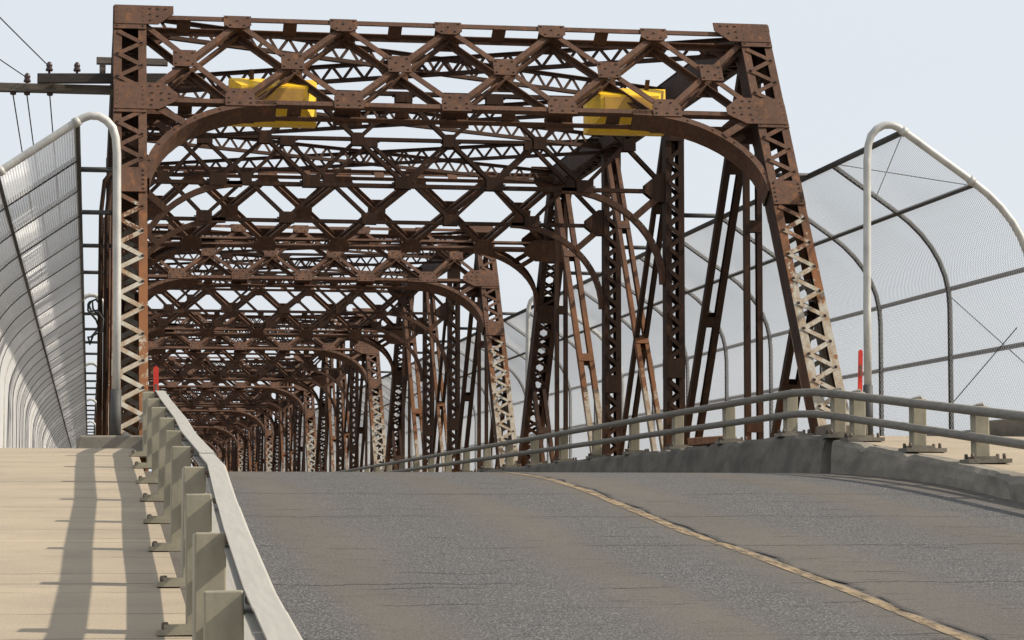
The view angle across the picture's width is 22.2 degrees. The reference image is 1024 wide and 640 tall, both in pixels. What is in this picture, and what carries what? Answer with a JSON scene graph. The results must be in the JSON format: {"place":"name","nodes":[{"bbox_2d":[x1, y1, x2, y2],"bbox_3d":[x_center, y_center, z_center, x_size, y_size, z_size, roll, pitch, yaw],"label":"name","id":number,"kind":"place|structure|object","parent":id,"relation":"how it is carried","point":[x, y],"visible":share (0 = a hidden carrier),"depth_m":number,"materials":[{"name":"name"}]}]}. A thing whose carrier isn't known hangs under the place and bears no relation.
{"place":"outdoors","nodes":[
{"label":"outdoors","id":0,"kind":"place"},
{"bbox_2d":[0,448,191,639],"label":"sidewalk","id":1,"kind":"structure","parent":0,"point":[78,559],"depth_m":14.19,"materials":[{"name":"concrete"}]},
{"bbox_2d":[3,293,103,447],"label":"chain link fence","id":2,"kind":"object","parent":1,"relation":"on","point":[48,356],"visible":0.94,"depth_m":62.19,"materials":[{"name":"silver metal"}]},
{"bbox_2d":[0,112,120,447],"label":"chain link fence","id":3,"kind":"object","parent":1,"relation":"on","point":[38,305],"visible":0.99,"depth_m":36.76,"materials":[{"name":"silver metal"}]},
{"bbox_2d":[30,362,96,447],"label":"chain link fence","id":4,"kind":"object","parent":1,"relation":"on","point":[58,402],"visible":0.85,"depth_m":87.14,"materials":[{"name":"silver metal"}]},
{"bbox_2d":[45,398,96,447],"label":"chain link fence","id":5,"kind":"object","parent":1,"relation":"on","point":[65,426],"visible":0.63,"depth_m":111.38,"materials":[{"name":"silver metal"}]},
{"bbox_2d":[57,421,95,447],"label":"chain link fence","id":6,"kind":"object","parent":1,"relation":"on","point":[69,441],"visible":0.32,"depth_m":133.33,"materials":[{"name":"silver metal"}]},
{"bbox_2d":[87,173,112,435],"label":"utility pole","id":7,"kind":"object","parent":1,"relation":"on","point":[102,320],"visible":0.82,"depth_m":40.60,"materials":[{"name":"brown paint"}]},
{"bbox_2d":[76,435,142,450],"bbox_3d":[-4.418,1.417,29.564,1.027,0.204,0.829,1,-4,-9],"label":"concrete pedestal","id":8,"kind":"object","parent":1,"relation":"on","point":[135,442],"visible":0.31,"depth_m":29.15,"materials":[{"name":"grey concrete"}]},
{"bbox_2d":[129,391,302,639],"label":"guardrail","id":9,"kind":"object","parent":1,"relation":"on","point":[224,580],"visible":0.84,"depth_m":10.63,"materials":[{"name":"metal"}]},
{"bbox_2d":[153,366,158,393],"bbox_3d":[-3.313,0.835,24.285,0.047,0.820,0.027,1,-4,-9],"label":"marker post","id":10,"kind":"object","parent":9,"relation":"attached to","point":[156,379],"visible":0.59,"depth_m":24.30,"materials":[{"name":"red plastic"}]},
{"bbox_2d":[0,0,1023,470],"label":"sky","id":11,"kind":"structure","parent":0,"point":[948,72],"materials":[{"name":"white"}]},
{"bbox_2d":[144,471,1023,639],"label":"road","id":12,"kind":"structure","parent":0,"point":[426,556],"depth_m":17.08,"materials":[{"name":"grey asphalt"}]},
{"bbox_2d":[93,432,206,466],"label":"truss span","id":13,"kind":"object","parent":12,"relation":"on","point":[193,462],"visible":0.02,"depth_m":214.27,"materials":[{"name":"brown paint"}]},
{"bbox_2d":[94,408,243,471],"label":"truss span","id":14,"kind":"object","parent":12,"relation":"on","point":[231,446],"visible":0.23,"depth_m":161.00,"materials":[{"name":"brown paint"}]},
{"bbox_2d":[95,384,272,471],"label":"truss span","id":15,"kind":"object","parent":12,"relation":"on","point":[251,422],"visible":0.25,"depth_m":136.74,"materials":[{"name":"brown paint"}]},
{"bbox_2d":[183,421,222,461],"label":"truss span","id":16,"kind":"object","parent":12,"relation":"on","point":[216,449],"visible":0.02,"depth_m":179.54,"materials":[{"name":"brown paint"}]},
{"bbox_2d":[96,355,316,471],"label":"truss span","id":17,"kind":"object","parent":12,"relation":"on","point":[293,406],"visible":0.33,"depth_m":112.25,"materials":[{"name":"brown paint"}]},
{"bbox_2d":[148,308,385,471],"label":"truss span","id":18,"kind":"object","parent":12,"relation":"on","point":[326,377],"visible":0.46,"depth_m":88.24,"materials":[{"name":"brown paint"}]},
{"bbox_2d":[101,217,517,471],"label":"truss span","id":19,"kind":"object","parent":12,"relation":"on","point":[480,281],"visible":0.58,"depth_m":63.97,"materials":[{"name":"brown paint"}]},
{"bbox_2d":[106,4,849,470],"bbox_3d":[-2.033,0.177,41.736,8.797,7.413,24.650,1,-4,-9],"label":"truss span","id":20,"kind":"object","parent":12,"relation":"on","point":[744,52],"visible":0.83,"depth_m":36.80,"materials":[{"name":"brown paint"}]},
{"bbox_2d":[0,57,167,95],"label":"cross arm","id":21,"kind":"object","parent":20,"relation":"attached to","point":[49,84],"visible":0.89,"depth_m":38.28},
{"bbox_2d":[0,59,26,77],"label":"power line","id":22,"kind":"object","parent":21,"relation":"attached to","point":[13,68],"visible":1,"depth_m":37.19,"materials":[{"name":"black metal"}]},
{"bbox_2d":[0,17,48,66],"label":"power line","id":23,"kind":"object","parent":21,"relation":"attached to","point":[24,41],"visible":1,"depth_m":36.44,"materials":[{"name":"black metal"}]},
{"bbox_2d":[13,95,41,271],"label":"power line","id":24,"kind":"object","parent":21,"relation":"hanging from","point":[19,135],"visible":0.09,"depth_m":41.11,"materials":[{"name":"black metal"}]},
{"bbox_2d":[26,95,50,271],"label":"power line","id":25,"kind":"object","parent":21,"relation":"hanging from","point":[32,134],"visible":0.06,"depth_m":40.85,"materials":[{"name":"black metal"}]},
{"bbox_2d":[49,96,60,222],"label":"power line","id":26,"kind":"object","parent":21,"relation":"hanging from","point":[52,132],"visible":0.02,"depth_m":40.54,"materials":[{"name":"black metal"}]},
{"bbox_2d":[228,69,316,127],"bbox_3d":[-3.123,-2.905,34.146,1.140,0.703,0.522,1,-4,-9],"label":"warning box","id":27,"kind":"object","parent":20,"relation":"hanging from","point":[291,92],"visible":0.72,"depth_m":34.01,"materials":[{"name":"yellow paint"}]},
{"bbox_2d":[583,79,664,136],"bbox_3d":[1.527,-2.849,34.894,1.070,0.703,0.522,1,-4,-9],"label":"warning box","id":28,"kind":"object","parent":20,"relation":"hanging from","point":[605,100],"visible":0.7,"depth_m":34.72,"materials":[{"name":"yellow paint"}]},
{"bbox_2d":[478,435,835,472],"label":"bridge kerb","id":29,"kind":"structure","parent":12,"relation":"on","point":[800,454],"depth_m":33.90,"materials":[{"name":"concrete"}]},
{"bbox_2d":[336,387,849,471],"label":"pipe railing","id":30,"kind":"object","parent":29,"relation":"on","point":[790,414],"visible":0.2,"depth_m":38.35,"materials":[{"name":"metal"}]},
{"bbox_2d":[504,472,978,639],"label":"line","id":31,"kind":"object","parent":12,"relation":"on","point":[943,629],"visible":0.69,"depth_m":16.10,"materials":[{"name":"yellow paint"}]},
{"bbox_2d":[521,472,995,639],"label":"tar seam","id":32,"kind":"object","parent":12,"relation":"on","point":[721,540],"visible":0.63,"depth_m":16.64,"materials":[{"name":"brown asphalt"}]},
{"bbox_2d":[831,440,1023,503],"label":"approach kerb","id":33,"kind":"structure","parent":12,"relation":"on","point":[859,458],"depth_m":25.57,"materials":[{"name":"concrete"}]},
{"bbox_2d":[836,436,1023,472],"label":"sidewalk","id":34,"kind":"structure","parent":0,"point":[958,449],"depth_m":27.34,"materials":[{"name":"concrete"}]},
{"bbox_2d":[221,452,251,471],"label":"chain link fence","id":35,"kind":"object","parent":34,"relation":"on","point":[242,464],"visible":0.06,"depth_m":183.65,"materials":[{"name":"silver metal"}]},
{"bbox_2d":[242,442,281,471],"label":"chain link fence","id":36,"kind":"object","parent":34,"relation":"on","point":[263,457],"visible":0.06,"depth_m":159.51,"materials":[{"name":"silver metal"}]},
{"bbox_2d":[263,420,319,471],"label":"chain link fence","id":37,"kind":"object","parent":34,"relation":"on","point":[296,449],"visible":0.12,"depth_m":137.38,"materials":[{"name":"silver metal"}]},
{"bbox_2d":[288,397,369,471],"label":"chain link fence","id":38,"kind":"object","parent":34,"relation":"on","point":[333,432],"visible":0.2,"depth_m":112.01,"materials":[{"name":"silver metal"}]},
{"bbox_2d":[335,361,462,471],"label":"chain link fence","id":39,"kind":"object","parent":34,"relation":"on","point":[386,397],"visible":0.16,"depth_m":89.85,"materials":[{"name":"silver metal"}]},
{"bbox_2d":[411,295,624,471],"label":"chain link fence","id":40,"kind":"object","parent":34,"relation":"on","point":[524,355],"visible":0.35,"depth_m":63.10,"materials":[{"name":"silver metal"}]},
{"bbox_2d":[687,436,736,445],"bbox_3d":[2.718,1.637,35.457,0.262,0.124,1.936,1,-4,-9],"label":"rusty plate","id":41,"kind":"object","parent":34,"relation":"on","point":[702,441],"visible":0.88,"depth_m":35.48,"materials":[{"name":"brown metal"}]},
{"bbox_2d":[559,121,1023,451],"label":"chain link fence","id":42,"kind":"object","parent":34,"relation":"on","point":[865,267],"visible":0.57,"depth_m":35.71,"materials":[{"name":"silver metal"}]},
{"bbox_2d":[817,424,867,434],"bbox_3d":[3.883,1.302,30.699,0.486,0.156,0.544,1,-4,-9],"label":"concrete pedestal","id":43,"kind":"object","parent":34,"relation":"on","point":[821,429],"visible":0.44,"depth_m":30.54,"materials":[{"name":"grey concrete"}]},
{"bbox_2d":[858,349,862,390],"bbox_3d":[3.870,0.837,29.053,0.047,1.020,0.027,2,-5,-9],"label":"marker post","id":44,"kind":"object","parent":34,"relation":"on","point":[860,363],"visible":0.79,"depth_m":29.07,"materials":[{"name":"red plastic"}]},
{"bbox_2d":[831,389,1023,462],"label":"pipe railing","id":45,"kind":"object","parent":34,"relation":"on","point":[979,437],"visible":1,"depth_m":26.14,"materials":[{"name":"metal"}]},
{"bbox_2d":[989,419,1023,436],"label":"parapet wall","id":46,"kind":"structure","parent":34,"relation":"on","point":[1005,428],"depth_m":31.85,"materials":[{"name":"concrete"}]}
]}

